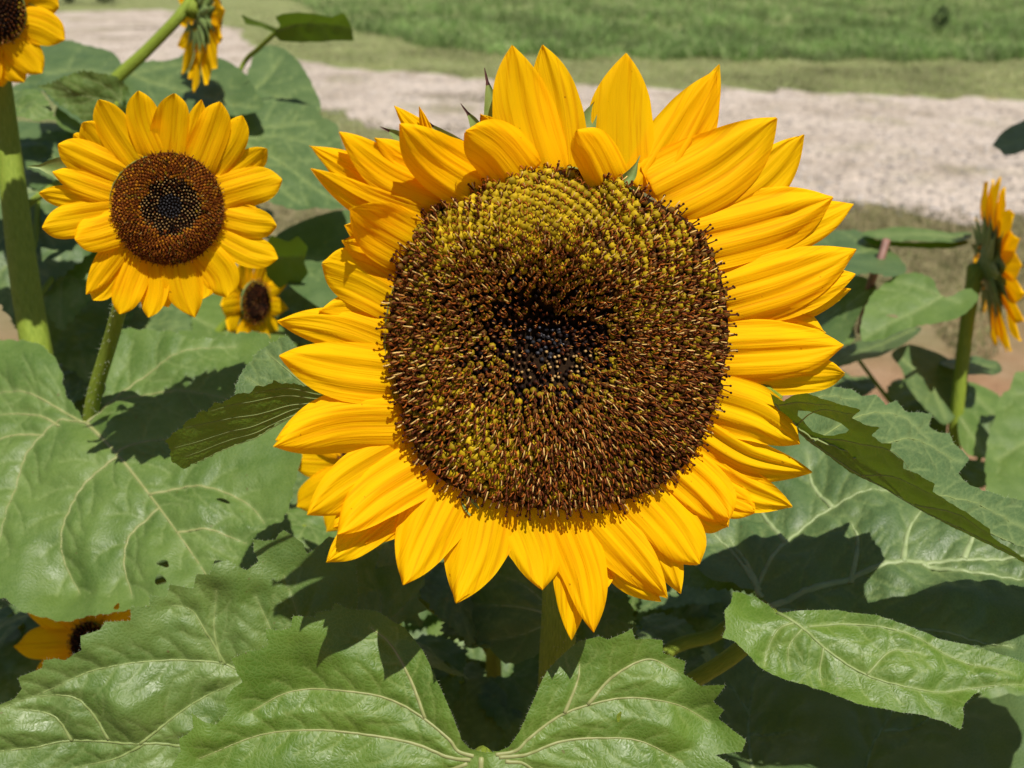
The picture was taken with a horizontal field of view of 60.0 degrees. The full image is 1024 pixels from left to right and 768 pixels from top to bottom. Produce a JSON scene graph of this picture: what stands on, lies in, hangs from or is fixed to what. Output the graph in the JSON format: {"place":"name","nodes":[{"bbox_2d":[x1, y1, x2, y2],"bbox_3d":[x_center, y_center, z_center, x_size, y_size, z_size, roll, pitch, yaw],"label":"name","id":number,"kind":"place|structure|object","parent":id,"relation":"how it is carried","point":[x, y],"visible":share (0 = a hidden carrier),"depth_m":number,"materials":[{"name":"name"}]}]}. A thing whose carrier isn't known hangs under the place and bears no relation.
{"place":"outdoors","nodes":[
{"label":"outdoors","id":0,"kind":"place"},
{"bbox_2d":[0,0,1023,490],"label":"ground","id":1,"kind":"structure","parent":0,"point":[884,370],"depth_m":10.76,"materials":[{"name":"soil"}]},
{"bbox_2d":[0,0,130,355],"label":"sunflower","id":2,"kind":"object","parent":1,"relation":"on","point":[43,273],"visible":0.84,"depth_m":0.75,"materials":[{"name":"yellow plant"}]},
{"bbox_2d":[14,603,147,669],"bbox_3d":[-0.346,0.640,0.940,0.095,1.114,0.174,-20,33,-34],"label":"sunflower","id":3,"kind":"object","parent":1,"relation":"on","point":[48,638],"visible":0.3,"depth_m":0.71,"materials":[{"name":"yellow plant"}]},
{"bbox_2d":[0,91,301,621],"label":"sunflower","id":4,"kind":"object","parent":1,"relation":"on","point":[106,506],"visible":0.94,"depth_m":0.59,"materials":[{"name":"yellow plant"}]},
{"bbox_2d":[0,363,334,703],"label":"sunflower plant","id":5,"kind":"object","parent":1,"relation":"on","point":[310,532],"visible":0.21,"depth_m":0.77,"materials":[{"name":"green plant"}]},
{"bbox_2d":[10,0,353,382],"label":"sunflower","id":6,"kind":"object","parent":1,"relation":"on","point":[271,97],"visible":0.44,"depth_m":0.99,"materials":[{"name":"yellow plant"}]},
{"bbox_2d":[215,265,287,337],"bbox_3d":[-0.305,0.441,1.155,0.091,1.272,0.161,13,30,24],"label":"sunflower","id":7,"kind":"object","parent":1,"relation":"on","point":[254,302],"visible":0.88,"depth_m":0.90,"materials":[{"name":"yellow plant"}]},
{"bbox_2d":[297,453,401,625],"bbox_3d":[-0.115,0.560,0.900,0.096,1.293,0.159,-12,30,-23],"label":"sunflower","id":8,"kind":"object","parent":1,"relation":"on","point":[315,468],"visible":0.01,"depth_m":0.61,"materials":[{"name":"yellow plant"}]},
{"bbox_2d":[0,498,981,698],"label":"sunflower plant","id":9,"kind":"object","parent":1,"relation":"on","point":[639,616],"depth_m":0.97,"materials":[{"name":"green plant"}]},
{"bbox_2d":[0,45,1023,767],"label":"sunflower","id":10,"kind":"object","parent":1,"relation":"on","point":[544,373],"visible":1,"depth_m":0.44,"materials":[{"name":"yellow plant"}]},
{"bbox_2d":[14,82,1023,360],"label":"dry grass","id":11,"kind":"structure","parent":1,"relation":"on","point":[948,266],"depth_m":4.83,"materials":[{"name":"plant"}]},
{"bbox_2d":[374,539,755,751],"bbox_3d":[0.008,0.613,0.903,0.322,1.199,0.166,0,27,0],"label":"sunflower plant","id":12,"kind":"object","parent":1,"relation":"on","point":[490,710],"visible":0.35,"depth_m":0.66,"materials":[{"name":"green plant"}]},
{"bbox_2d":[402,558,768,767],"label":"sunflower plant","id":13,"kind":"object","parent":1,"relation":"on","point":[700,617],"visible":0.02,"depth_m":0.85,"materials":[{"name":"green plant"}]},
{"bbox_2d":[637,585,1023,767],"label":"sunflower plant","id":14,"kind":"object","parent":1,"relation":"on","point":[691,595],"visible":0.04,"depth_m":0.82,"materials":[{"name":"green plant"}]},
{"bbox_2d":[812,177,1023,499],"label":"sunflower","id":15,"kind":"object","parent":1,"relation":"on","point":[984,422],"visible":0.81,"depth_m":0.98,"materials":[{"name":"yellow plant"}]},
{"bbox_2d":[931,5,950,31],"bbox_3d":[7.317,-6.222,15.137,0.322,0.448,0.314,0,27,0],"label":"weed bush","id":16,"kind":"object","parent":1,"relation":"on","point":[940,19],"visible":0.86,"depth_m":15.10,"materials":[{"name":"green plant"}]},
{"bbox_2d":[993,120,1023,154],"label":"leaf","id":17,"kind":"object","parent":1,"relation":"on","point":[1009,140],"visible":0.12,"depth_m":1.23,"materials":[{"name":"green plant"}]},
{"bbox_2d":[12,9,1023,225],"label":"gravel road","id":18,"kind":"structure","parent":0,"point":[234,48],"depth_m":8.39,"materials":[{"name":"beige gravel"}]},
{"bbox_2d":[66,26,484,135],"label":"road weeds","id":19,"kind":"object","parent":18,"relation":"on","point":[475,100],"visible":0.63,"depth_m":9.36,"materials":[{"name":"green plant"}]},
{"bbox_2d":[57,0,1023,100],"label":"mown grass","id":20,"kind":"structure","parent":0,"point":[954,94],"depth_m":11.12,"materials":[{"name":"green plant"}]},
{"bbox_2d":[292,0,1023,62],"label":"tall grass","id":21,"kind":"structure","parent":0,"point":[908,43],"depth_m":14.98,"materials":[{"name":"green plant"}]}
]}

